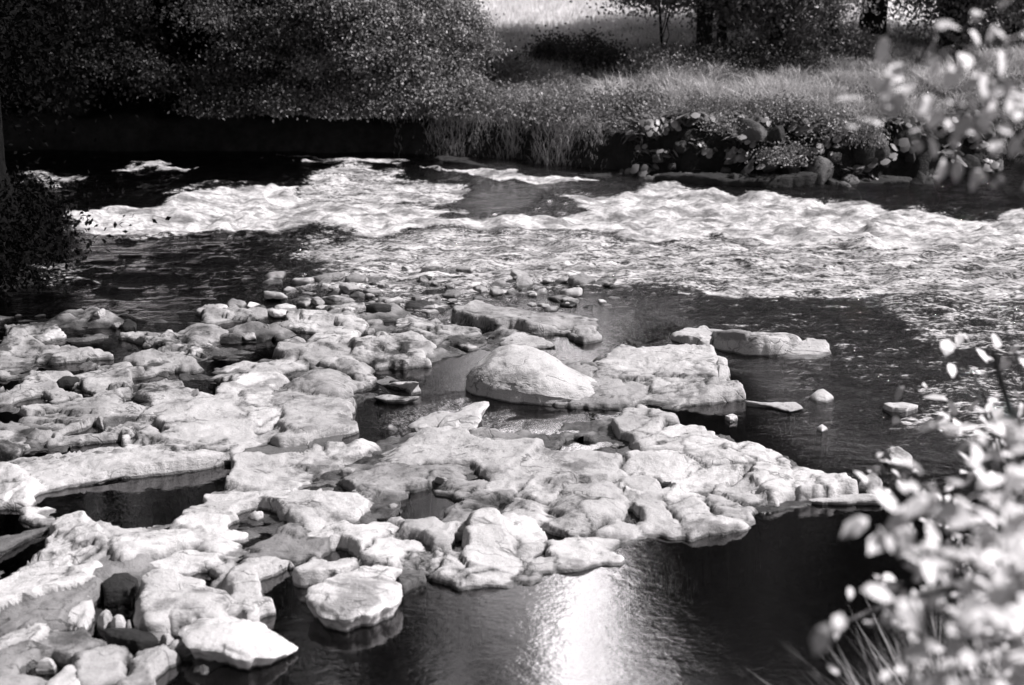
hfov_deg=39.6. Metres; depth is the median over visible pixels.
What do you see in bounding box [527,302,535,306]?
cobble
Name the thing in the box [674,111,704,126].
broad leaved plant
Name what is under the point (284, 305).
cobble
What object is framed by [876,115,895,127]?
broad leaved plant
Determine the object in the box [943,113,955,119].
broad leaved plant
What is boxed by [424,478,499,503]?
rock slab
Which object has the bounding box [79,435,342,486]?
rock slab
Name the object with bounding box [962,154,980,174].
bank stone
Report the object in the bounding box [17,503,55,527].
rock slab
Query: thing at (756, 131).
bank stone
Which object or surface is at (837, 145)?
broad leaved plant
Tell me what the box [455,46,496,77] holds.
weed clump
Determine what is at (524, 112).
weed clump
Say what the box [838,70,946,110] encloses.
weed clump
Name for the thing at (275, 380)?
rock slab
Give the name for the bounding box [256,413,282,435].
rock slab
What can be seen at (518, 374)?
boulder
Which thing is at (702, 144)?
broad leaved plant
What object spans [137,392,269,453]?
rock slab
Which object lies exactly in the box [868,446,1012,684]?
sprig
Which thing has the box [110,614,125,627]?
pebble
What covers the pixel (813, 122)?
broad leaved plant
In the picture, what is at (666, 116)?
broad leaved plant
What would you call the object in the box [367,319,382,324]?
cobble
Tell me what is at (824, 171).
bank stone
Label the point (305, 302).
cobble
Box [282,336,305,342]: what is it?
cobble
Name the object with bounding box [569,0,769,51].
meadow tree
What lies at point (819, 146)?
broad leaved plant
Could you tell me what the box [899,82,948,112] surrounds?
weed clump
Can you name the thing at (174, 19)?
alder tree
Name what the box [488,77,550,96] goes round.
weed clump
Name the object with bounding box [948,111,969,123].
broad leaved plant
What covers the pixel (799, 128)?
broad leaved plant
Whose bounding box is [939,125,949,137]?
broad leaved plant
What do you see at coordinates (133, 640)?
rock
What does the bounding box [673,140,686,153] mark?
bank stone
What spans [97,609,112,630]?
pebble
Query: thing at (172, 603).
rock slab
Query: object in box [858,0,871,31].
meadow tree
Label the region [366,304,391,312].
cobble
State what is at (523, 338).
rock slab
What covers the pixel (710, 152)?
broad leaved plant
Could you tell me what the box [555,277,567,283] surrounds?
cobble
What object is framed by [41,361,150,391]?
rock slab
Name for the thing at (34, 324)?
rock slab
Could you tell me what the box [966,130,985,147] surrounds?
broad leaved plant
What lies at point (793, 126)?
broad leaved plant
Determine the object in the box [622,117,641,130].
broad leaved plant
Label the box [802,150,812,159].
broad leaved plant
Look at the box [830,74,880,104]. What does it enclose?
weed clump
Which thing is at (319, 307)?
cobble
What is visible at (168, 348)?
rock slab
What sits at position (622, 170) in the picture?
broad leaved plant
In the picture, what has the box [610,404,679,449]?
rock slab
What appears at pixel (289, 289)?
cobble
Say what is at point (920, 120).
broad leaved plant
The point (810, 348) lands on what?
rock slab
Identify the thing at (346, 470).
cobble
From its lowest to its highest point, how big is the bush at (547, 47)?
0.879 m
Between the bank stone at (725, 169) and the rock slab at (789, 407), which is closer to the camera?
the rock slab at (789, 407)
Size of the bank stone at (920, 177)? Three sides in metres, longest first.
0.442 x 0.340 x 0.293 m
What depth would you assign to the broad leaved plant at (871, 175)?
15.81 m
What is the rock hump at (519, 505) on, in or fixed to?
on the bedrock
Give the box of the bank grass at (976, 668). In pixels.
[749,561,1020,684]
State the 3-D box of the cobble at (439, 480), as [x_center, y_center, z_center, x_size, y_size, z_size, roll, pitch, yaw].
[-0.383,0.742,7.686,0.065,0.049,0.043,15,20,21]
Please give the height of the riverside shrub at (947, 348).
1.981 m
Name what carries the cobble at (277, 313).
on the bedrock
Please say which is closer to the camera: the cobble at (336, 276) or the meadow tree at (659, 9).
the cobble at (336, 276)
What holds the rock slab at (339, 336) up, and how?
on the bedrock
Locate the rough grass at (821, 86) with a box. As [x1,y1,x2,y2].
[389,14,1023,168]
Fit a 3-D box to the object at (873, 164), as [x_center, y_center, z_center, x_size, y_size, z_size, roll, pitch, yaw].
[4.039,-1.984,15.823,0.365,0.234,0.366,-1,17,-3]
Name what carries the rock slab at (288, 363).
on the bedrock
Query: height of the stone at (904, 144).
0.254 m
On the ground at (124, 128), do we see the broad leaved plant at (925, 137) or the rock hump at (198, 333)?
the broad leaved plant at (925, 137)
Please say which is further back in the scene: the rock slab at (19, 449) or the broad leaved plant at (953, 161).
the broad leaved plant at (953, 161)
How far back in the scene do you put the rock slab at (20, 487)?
7.58 m
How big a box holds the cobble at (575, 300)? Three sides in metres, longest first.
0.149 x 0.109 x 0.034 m
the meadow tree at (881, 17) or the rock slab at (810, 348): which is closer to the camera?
the rock slab at (810, 348)
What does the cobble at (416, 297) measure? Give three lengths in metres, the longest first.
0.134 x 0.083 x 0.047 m
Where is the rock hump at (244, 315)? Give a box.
[223,304,255,322]
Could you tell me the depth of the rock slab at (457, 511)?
7.26 m
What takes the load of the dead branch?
attached to the bank shrub at (939, 678)
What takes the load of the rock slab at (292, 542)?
on the bedrock
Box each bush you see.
[0,22,122,115]
[0,126,170,307]
[30,0,206,110]
[91,0,260,108]
[191,2,326,100]
[388,0,531,110]
[396,62,530,120]
[460,35,549,88]
[491,73,602,128]
[503,19,641,69]
[563,39,642,75]
[573,73,689,123]
[600,32,723,84]
[645,19,783,76]
[715,33,843,76]
[783,16,905,60]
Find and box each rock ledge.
[433,155,487,166]
[572,170,624,176]
[655,171,823,187]
[828,174,912,184]
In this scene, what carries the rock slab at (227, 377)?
on the bedrock
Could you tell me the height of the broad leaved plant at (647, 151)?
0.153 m
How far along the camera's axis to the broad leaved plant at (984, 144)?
16.16 m
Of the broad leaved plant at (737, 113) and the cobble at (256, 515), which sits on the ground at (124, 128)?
the broad leaved plant at (737, 113)
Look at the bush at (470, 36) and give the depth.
17.64 m
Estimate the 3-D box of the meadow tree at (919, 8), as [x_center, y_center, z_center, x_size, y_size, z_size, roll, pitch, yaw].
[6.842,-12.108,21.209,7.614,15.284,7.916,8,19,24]
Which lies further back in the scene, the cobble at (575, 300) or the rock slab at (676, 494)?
the cobble at (575, 300)
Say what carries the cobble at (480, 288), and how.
on the ground at (124, 128)
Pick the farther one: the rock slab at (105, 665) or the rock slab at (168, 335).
the rock slab at (168, 335)
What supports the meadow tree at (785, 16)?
on the ground at (124, 128)
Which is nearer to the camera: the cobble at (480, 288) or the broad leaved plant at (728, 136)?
the cobble at (480, 288)
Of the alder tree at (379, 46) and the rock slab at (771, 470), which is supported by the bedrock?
the rock slab at (771, 470)
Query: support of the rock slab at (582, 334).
on the bedrock
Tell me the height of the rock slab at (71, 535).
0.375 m
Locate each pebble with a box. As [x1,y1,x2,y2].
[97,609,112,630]
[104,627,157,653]
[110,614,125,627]
[125,620,131,627]
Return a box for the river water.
[0,149,1023,684]
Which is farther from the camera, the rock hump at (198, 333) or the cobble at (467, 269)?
the cobble at (467, 269)
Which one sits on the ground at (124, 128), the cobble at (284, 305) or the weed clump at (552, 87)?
the weed clump at (552, 87)
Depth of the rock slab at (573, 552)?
6.85 m
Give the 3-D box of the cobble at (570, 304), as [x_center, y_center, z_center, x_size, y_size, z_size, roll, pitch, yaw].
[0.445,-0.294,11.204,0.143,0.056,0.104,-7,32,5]
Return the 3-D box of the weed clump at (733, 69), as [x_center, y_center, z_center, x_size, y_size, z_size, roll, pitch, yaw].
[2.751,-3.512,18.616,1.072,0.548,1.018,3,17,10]
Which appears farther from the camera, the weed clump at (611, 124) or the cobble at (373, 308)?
the weed clump at (611, 124)
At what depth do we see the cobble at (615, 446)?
8.24 m
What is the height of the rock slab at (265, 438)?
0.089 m
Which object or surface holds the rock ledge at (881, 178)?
on the ground at (124, 128)
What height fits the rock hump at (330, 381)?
0.564 m
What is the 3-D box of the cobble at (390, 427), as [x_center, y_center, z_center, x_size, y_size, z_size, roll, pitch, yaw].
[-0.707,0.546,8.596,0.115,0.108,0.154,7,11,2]
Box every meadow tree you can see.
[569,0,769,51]
[645,0,918,64]
[671,0,774,51]
[716,4,726,45]
[727,14,737,30]
[817,6,838,36]
[850,0,1023,51]
[854,0,999,36]
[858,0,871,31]
[866,0,1023,51]
[868,0,887,39]
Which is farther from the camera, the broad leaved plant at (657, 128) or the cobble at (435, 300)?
the broad leaved plant at (657, 128)
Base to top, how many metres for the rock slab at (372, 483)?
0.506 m
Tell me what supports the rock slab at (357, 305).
on the bedrock
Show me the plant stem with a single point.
(1006, 398)
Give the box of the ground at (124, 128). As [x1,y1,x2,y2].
[0,0,1023,310]
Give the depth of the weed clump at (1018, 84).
17.55 m
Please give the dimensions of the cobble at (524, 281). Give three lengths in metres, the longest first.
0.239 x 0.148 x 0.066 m
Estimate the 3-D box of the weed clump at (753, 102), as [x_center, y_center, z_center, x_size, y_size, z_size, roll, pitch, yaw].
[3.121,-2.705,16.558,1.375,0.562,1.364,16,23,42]
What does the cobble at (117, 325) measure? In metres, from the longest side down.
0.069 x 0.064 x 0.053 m
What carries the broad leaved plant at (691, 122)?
on the ground at (124, 128)
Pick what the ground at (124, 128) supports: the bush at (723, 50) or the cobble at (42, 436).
the bush at (723, 50)
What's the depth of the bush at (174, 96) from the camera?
17.89 m
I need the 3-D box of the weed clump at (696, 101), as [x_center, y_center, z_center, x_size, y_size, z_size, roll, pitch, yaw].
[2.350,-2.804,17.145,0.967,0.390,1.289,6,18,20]
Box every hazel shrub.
[811,408,1023,684]
[833,0,1023,208]
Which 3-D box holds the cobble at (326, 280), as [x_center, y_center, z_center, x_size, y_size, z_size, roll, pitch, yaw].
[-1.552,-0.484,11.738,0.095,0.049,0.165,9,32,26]
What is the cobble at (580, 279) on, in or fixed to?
on the ground at (124, 128)
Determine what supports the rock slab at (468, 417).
on the bedrock
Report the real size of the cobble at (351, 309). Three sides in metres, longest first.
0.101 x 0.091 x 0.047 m
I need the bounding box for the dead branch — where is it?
[849,575,1023,621]
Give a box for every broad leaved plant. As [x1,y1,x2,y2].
[619,168,636,173]
[620,128,643,145]
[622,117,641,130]
[630,162,658,176]
[632,114,655,127]
[635,143,647,153]
[636,147,651,157]
[639,114,668,134]
[639,128,650,140]
[642,119,667,136]
[650,149,677,161]
[661,119,675,130]
[662,111,686,125]
[664,119,680,130]
[669,108,702,121]
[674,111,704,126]
[682,110,699,126]
[688,138,708,151]
[699,112,719,125]
[701,147,717,158]
[721,112,748,124]
[722,157,734,164]
[723,133,746,148]
[724,146,742,155]
[725,149,750,162]
[726,111,744,125]
[738,159,764,173]
[744,140,759,148]
[747,114,768,123]
[748,116,771,126]
[759,145,774,157]
[786,122,800,131]
[787,119,821,135]
[789,113,814,125]
[800,162,808,168]
[802,130,818,137]
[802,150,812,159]
[805,118,827,126]
[808,143,824,153]
[822,134,848,150]
[829,121,855,135]
[832,163,852,176]
[836,129,857,139]
[841,113,862,128]
[850,165,868,177]
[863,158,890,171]
[863,173,878,179]
[864,117,884,131]
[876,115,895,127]
[881,116,895,131]
[881,152,897,164]
[889,144,897,160]
[890,118,903,124]
[893,116,923,132]
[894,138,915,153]
[910,115,925,128]
[920,125,937,143]
[937,116,953,132]
[938,146,953,159]
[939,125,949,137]
[940,128,952,139]
[941,148,954,159]
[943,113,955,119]
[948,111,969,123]
[950,150,966,168]
[956,109,979,116]
[959,133,989,152]
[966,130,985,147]
[981,158,999,171]
[984,147,1006,158]
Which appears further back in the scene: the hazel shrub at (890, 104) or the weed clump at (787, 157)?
the weed clump at (787, 157)
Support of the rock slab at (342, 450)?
on the bedrock
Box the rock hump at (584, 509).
[547,480,631,536]
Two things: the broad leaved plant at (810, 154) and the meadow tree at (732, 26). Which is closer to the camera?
the broad leaved plant at (810, 154)
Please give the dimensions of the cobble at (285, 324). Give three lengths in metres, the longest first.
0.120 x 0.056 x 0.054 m
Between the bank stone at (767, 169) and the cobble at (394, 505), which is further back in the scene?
the bank stone at (767, 169)
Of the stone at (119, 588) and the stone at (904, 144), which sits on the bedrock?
the stone at (119, 588)
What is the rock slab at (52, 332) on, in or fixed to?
on the bedrock
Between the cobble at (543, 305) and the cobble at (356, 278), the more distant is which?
the cobble at (356, 278)
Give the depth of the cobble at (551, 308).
11.06 m
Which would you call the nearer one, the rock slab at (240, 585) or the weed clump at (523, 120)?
the rock slab at (240, 585)
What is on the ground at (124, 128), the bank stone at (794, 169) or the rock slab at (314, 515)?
the bank stone at (794, 169)
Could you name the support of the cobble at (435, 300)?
on the bedrock
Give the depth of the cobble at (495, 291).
11.48 m
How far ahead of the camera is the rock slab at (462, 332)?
10.39 m
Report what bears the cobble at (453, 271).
on the ground at (124, 128)
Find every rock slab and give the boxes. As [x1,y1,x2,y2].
[0,335,50,380]
[0,370,82,414]
[0,421,33,434]
[0,429,30,457]
[0,461,50,509]
[0,527,48,554]
[0,560,102,611]
[0,577,102,634]
[0,623,50,648]
[0,640,45,675]
[0,674,47,684]
[1,326,45,342]
[4,322,46,329]
[7,438,232,491]
[17,395,149,424]
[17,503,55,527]
[24,511,110,567]
[38,627,106,667]
[40,345,113,364]
[41,322,66,342]
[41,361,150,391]
[41,416,103,447]
[47,665,79,684]
[56,424,136,447]
[67,595,94,630]
[71,644,134,684]
[73,549,113,565]
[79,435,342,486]
[86,381,135,400]
[88,512,182,538]
[109,521,207,561]
[115,643,184,684]
[119,331,162,347]
[122,348,203,376]
[124,416,165,444]
[128,378,184,392]
[133,569,233,642]
[134,385,193,406]
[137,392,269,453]
[147,329,192,349]
[149,549,230,576]
[157,342,200,361]
[171,625,191,657]
[172,511,248,542]
[178,616,297,670]
[183,482,374,523]
[188,342,213,360]
[191,342,212,356]
[196,304,236,325]
[196,532,249,561]
[205,371,248,381]
[209,558,238,588]
[212,350,308,375]
[215,371,289,394]
[218,556,296,621]
[224,444,344,491]
[238,386,276,406]
[238,402,283,426]
[242,523,330,564]
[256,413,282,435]
[256,421,285,444]
[270,386,358,447]
[272,339,353,367]
[285,309,369,333]
[286,500,349,530]
[292,554,362,587]
[305,565,402,632]
[306,520,400,557]
[307,328,361,343]
[324,438,381,462]
[329,302,365,310]
[341,462,479,503]
[342,426,544,479]
[350,331,437,369]
[358,530,431,569]
[373,394,418,403]
[376,376,420,395]
[386,515,471,552]
[392,313,496,350]
[398,570,426,595]
[403,556,427,575]
[408,401,488,431]
[408,549,435,574]
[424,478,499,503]
[426,550,468,590]
[428,546,445,572]
[440,497,474,522]
[451,300,599,335]
[460,496,509,511]
[461,507,522,589]
[484,444,629,500]
[500,332,555,348]
[502,512,554,544]
[514,471,580,505]
[517,541,547,558]
[517,551,561,584]
[545,529,624,572]
[553,359,649,410]
[555,324,601,344]
[589,515,647,543]
[594,344,730,388]
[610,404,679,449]
[618,478,704,504]
[622,449,748,495]
[622,475,675,503]
[628,376,745,409]
[631,424,736,451]
[632,500,685,539]
[666,495,754,541]
[670,325,713,345]
[704,491,764,522]
[710,329,801,356]
[712,475,767,506]
[723,441,797,506]
[745,401,802,412]
[755,501,811,512]
[782,338,830,358]
[792,466,858,500]
[809,493,882,505]
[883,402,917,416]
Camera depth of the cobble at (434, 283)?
11.79 m
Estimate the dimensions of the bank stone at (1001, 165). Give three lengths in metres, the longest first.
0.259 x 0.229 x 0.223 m
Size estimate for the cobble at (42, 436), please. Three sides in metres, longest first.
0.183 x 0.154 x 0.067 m
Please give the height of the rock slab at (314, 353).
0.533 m
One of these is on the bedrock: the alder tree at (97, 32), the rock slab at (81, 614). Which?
the rock slab at (81, 614)
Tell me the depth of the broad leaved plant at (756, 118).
15.83 m
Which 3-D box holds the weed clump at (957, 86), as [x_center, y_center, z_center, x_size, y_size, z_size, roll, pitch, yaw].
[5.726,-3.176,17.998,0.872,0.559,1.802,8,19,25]
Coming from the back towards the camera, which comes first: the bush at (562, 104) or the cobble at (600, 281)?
the bush at (562, 104)
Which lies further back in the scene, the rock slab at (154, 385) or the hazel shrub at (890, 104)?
the rock slab at (154, 385)
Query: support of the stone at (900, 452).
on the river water
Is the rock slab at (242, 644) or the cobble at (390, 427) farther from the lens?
the cobble at (390, 427)
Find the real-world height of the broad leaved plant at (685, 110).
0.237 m
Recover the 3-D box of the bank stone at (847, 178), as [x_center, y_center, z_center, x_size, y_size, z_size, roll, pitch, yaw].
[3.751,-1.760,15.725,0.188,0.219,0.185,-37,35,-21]
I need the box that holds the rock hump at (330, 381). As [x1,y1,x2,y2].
[274,365,367,408]
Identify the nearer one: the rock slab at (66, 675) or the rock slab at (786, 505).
the rock slab at (66, 675)
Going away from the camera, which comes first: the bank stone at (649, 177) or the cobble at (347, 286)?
the cobble at (347, 286)
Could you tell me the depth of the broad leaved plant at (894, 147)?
15.78 m
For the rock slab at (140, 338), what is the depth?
10.27 m
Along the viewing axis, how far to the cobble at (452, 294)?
11.44 m
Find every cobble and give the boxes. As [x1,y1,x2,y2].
[27,428,52,442]
[56,376,79,388]
[77,361,97,368]
[92,308,105,319]
[111,322,121,328]
[215,304,227,308]
[227,298,246,307]
[242,332,255,341]
[247,302,259,307]
[248,307,267,320]
[248,511,263,520]
[263,278,281,283]
[264,271,285,278]
[264,291,287,299]
[269,309,286,317]
[274,303,295,308]
[279,321,290,327]
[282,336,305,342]
[283,286,295,291]
[290,328,300,333]
[292,277,315,284]
[297,297,311,306]
[311,296,326,305]
[313,272,344,281]
[315,305,327,309]
[316,278,330,287]
[319,357,337,368]
[321,283,330,287]
[322,295,354,304]
[328,285,335,289]
[339,282,359,290]
[341,467,354,475]
[343,306,355,311]
[345,273,366,282]
[363,289,381,295]
[364,328,374,334]
[365,293,374,298]
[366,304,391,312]
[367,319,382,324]
[368,272,386,282]
[378,283,388,287]
[378,297,386,301]
[384,297,402,303]
[387,424,396,429]
[388,380,401,389]
[388,503,397,508]
[390,299,405,304]
[405,299,433,309]
[411,295,421,300]
[419,276,428,282]
[420,265,442,272]
[420,283,431,287]
[422,309,437,314]
[423,305,434,308]
[427,296,440,301]
[431,281,440,286]
[435,476,446,483]
[442,289,460,298]
[444,283,454,288]
[447,299,457,302]
[449,269,458,273]
[456,266,475,273]
[473,285,487,292]
[473,296,485,300]
[489,279,506,286]
[489,288,502,295]
[505,290,517,294]
[506,304,517,307]
[510,269,532,276]
[515,275,532,288]
[527,293,536,296]
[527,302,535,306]
[535,288,546,294]
[537,303,549,307]
[544,306,558,311]
[547,263,564,270]
[547,295,567,301]
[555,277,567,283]
[560,287,582,296]
[560,300,576,307]
[562,297,579,302]
[568,273,595,285]
[594,277,616,284]
[597,299,606,302]
[609,443,618,448]
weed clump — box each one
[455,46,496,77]
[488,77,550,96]
[490,93,564,124]
[494,75,542,119]
[499,86,566,120]
[512,74,590,99]
[515,72,582,87]
[523,65,595,90]
[562,95,640,132]
[622,96,717,133]
[676,95,717,112]
[681,52,755,84]
[683,86,755,118]
[693,106,769,135]
[700,60,779,88]
[713,86,814,125]
[738,88,845,129]
[742,123,835,167]
[786,99,871,142]
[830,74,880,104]
[835,96,897,149]
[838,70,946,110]
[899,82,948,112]
[934,69,974,99]
[936,75,1003,102]
[939,87,1023,139]
[970,67,1023,93]
[971,75,1023,103]
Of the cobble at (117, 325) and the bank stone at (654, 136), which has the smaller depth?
the cobble at (117, 325)
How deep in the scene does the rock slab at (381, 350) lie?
9.83 m
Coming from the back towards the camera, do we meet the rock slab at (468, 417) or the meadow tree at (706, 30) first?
the meadow tree at (706, 30)
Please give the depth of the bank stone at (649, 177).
15.90 m
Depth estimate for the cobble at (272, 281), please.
11.91 m
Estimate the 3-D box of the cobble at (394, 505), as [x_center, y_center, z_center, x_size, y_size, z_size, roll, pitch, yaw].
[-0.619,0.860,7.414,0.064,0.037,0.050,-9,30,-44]
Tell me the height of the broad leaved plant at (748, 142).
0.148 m
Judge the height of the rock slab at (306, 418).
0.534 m
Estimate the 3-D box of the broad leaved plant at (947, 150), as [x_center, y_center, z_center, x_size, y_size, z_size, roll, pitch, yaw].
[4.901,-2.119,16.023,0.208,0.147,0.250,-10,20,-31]
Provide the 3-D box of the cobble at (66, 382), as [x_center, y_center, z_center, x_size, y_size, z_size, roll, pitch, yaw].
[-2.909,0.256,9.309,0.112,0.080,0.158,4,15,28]
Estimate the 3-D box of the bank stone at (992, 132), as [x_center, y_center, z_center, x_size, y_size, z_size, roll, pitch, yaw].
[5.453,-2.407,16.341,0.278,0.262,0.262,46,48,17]
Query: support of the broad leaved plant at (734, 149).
on the ground at (124, 128)
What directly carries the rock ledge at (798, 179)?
on the ground at (124, 128)
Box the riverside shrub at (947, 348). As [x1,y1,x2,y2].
[854,321,1023,674]
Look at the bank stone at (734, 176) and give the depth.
15.60 m
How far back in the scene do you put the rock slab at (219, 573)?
6.64 m
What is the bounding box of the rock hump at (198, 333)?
[175,323,228,345]
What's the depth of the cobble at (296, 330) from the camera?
10.47 m
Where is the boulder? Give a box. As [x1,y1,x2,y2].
[465,344,596,405]
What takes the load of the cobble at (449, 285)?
on the ground at (124, 128)
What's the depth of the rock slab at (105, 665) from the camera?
5.77 m
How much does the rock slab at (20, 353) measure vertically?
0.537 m
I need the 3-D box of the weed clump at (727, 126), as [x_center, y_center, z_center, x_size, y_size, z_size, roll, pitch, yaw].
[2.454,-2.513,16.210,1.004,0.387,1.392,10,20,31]
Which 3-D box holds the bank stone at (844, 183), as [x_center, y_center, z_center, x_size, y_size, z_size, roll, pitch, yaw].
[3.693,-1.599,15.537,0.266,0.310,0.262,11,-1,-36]
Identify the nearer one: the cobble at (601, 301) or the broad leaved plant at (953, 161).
the cobble at (601, 301)
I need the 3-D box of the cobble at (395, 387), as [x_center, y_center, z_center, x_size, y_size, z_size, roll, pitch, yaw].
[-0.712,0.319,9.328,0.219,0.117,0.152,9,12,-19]
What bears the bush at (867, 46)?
on the ground at (124, 128)
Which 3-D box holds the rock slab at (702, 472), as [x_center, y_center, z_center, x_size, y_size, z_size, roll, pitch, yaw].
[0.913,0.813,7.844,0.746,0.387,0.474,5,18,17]
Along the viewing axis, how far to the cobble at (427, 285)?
11.79 m
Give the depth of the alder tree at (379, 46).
17.07 m
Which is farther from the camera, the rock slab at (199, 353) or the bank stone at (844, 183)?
the bank stone at (844, 183)
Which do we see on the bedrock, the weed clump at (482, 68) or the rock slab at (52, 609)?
the rock slab at (52, 609)
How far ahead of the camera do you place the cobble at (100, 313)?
10.67 m
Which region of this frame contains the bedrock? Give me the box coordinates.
[0,289,800,674]
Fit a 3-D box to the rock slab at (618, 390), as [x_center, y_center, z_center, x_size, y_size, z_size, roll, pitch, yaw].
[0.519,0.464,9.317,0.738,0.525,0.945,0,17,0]
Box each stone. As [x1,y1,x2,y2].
[35,657,56,673]
[101,572,138,605]
[122,319,136,331]
[159,633,174,645]
[643,174,658,179]
[649,133,659,140]
[652,153,663,162]
[668,163,676,171]
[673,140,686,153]
[716,357,730,380]
[720,167,730,172]
[725,173,746,178]
[725,414,737,421]
[738,118,767,145]
[759,157,778,173]
[767,125,785,147]
[785,159,802,172]
[803,155,833,183]
[809,389,833,402]
[816,424,827,432]
[827,152,841,162]
[839,181,850,186]
[841,174,859,182]
[853,137,875,165]
[858,474,882,493]
[875,139,891,167]
[882,446,912,469]
[894,121,920,156]
[905,152,915,162]
[910,170,933,183]
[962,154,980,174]
[977,126,995,146]
[990,157,1003,170]
[999,135,1006,143]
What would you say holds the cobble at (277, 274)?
on the river water
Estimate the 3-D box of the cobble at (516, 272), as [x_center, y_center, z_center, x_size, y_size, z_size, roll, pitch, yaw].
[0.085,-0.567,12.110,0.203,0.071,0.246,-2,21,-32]
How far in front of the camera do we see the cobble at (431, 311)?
11.01 m
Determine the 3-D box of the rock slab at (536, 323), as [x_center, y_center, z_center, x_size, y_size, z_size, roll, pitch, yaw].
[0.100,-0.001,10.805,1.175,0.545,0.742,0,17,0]
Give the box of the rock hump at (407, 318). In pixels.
[394,314,428,324]
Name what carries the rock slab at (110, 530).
on the bedrock
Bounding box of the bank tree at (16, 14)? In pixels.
[0,0,150,264]
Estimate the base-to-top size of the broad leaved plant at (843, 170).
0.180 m
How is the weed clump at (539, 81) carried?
on the ground at (124, 128)
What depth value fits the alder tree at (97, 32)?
17.12 m
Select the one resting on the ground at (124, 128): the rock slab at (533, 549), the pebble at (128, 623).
the pebble at (128, 623)
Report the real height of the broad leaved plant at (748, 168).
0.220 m
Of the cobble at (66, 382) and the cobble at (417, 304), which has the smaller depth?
the cobble at (66, 382)
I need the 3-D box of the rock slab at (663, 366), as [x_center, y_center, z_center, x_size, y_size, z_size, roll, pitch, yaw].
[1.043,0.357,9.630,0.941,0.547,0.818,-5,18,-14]
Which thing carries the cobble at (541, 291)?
on the ground at (124, 128)
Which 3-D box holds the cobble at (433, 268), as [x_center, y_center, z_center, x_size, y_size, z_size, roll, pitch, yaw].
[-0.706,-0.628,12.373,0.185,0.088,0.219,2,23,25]
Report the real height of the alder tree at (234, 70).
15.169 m
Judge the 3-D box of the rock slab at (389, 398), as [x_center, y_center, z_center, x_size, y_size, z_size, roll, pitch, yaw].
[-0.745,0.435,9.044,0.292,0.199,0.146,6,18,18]
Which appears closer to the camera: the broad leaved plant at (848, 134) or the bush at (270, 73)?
the broad leaved plant at (848, 134)
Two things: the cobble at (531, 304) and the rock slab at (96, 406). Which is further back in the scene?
the cobble at (531, 304)
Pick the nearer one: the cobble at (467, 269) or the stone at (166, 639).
the stone at (166, 639)
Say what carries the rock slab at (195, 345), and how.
on the bedrock
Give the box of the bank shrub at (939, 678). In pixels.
[827,421,1023,684]
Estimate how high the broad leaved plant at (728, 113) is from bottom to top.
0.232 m
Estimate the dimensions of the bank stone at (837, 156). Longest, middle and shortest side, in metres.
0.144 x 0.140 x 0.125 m
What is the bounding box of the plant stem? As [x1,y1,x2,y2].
[990,349,1023,461]
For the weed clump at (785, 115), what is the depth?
16.00 m
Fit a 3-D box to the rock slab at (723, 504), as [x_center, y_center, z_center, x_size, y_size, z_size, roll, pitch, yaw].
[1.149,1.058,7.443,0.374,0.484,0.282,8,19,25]
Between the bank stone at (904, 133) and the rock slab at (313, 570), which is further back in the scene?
the bank stone at (904, 133)
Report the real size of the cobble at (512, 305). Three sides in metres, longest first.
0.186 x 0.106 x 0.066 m
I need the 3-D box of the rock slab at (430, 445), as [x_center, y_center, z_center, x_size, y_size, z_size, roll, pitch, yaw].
[-0.369,0.812,8.153,1.162,0.540,0.675,0,17,0]
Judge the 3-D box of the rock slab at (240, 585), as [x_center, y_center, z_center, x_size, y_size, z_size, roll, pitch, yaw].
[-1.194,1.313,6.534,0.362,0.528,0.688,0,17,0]
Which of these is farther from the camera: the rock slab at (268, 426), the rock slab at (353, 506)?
the rock slab at (268, 426)
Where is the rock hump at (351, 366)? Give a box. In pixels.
[330,353,377,387]
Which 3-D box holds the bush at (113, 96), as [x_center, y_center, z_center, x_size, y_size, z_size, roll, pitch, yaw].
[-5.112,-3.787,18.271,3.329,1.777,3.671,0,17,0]
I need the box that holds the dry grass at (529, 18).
[388,0,861,57]
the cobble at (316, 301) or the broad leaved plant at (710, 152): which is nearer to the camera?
the cobble at (316, 301)
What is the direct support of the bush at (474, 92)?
on the ground at (124, 128)
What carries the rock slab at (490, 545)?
on the bedrock
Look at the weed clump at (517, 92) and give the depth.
17.65 m
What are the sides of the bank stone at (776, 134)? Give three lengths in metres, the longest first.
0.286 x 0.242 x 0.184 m
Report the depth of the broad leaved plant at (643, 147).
16.16 m
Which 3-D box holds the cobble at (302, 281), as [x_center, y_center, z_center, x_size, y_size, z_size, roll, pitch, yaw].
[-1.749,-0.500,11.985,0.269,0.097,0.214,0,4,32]
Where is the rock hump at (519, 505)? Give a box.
[500,494,558,524]
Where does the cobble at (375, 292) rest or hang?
on the ground at (124, 128)
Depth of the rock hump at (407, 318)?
10.71 m
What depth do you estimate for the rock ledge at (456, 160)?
16.94 m
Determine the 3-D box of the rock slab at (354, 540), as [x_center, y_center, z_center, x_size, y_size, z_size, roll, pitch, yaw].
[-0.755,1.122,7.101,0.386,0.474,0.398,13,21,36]
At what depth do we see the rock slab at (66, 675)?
5.68 m
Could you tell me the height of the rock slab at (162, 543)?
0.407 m
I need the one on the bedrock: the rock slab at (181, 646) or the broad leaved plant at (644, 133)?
the rock slab at (181, 646)
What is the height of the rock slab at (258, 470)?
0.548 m
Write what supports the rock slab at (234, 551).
on the bedrock
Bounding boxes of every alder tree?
[0,0,232,115]
[80,0,392,119]
[94,0,294,64]
[242,0,517,128]
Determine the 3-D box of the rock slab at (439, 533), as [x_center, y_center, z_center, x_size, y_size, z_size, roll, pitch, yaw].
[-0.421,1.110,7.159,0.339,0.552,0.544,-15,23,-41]
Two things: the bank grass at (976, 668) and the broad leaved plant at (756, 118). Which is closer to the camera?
the bank grass at (976, 668)

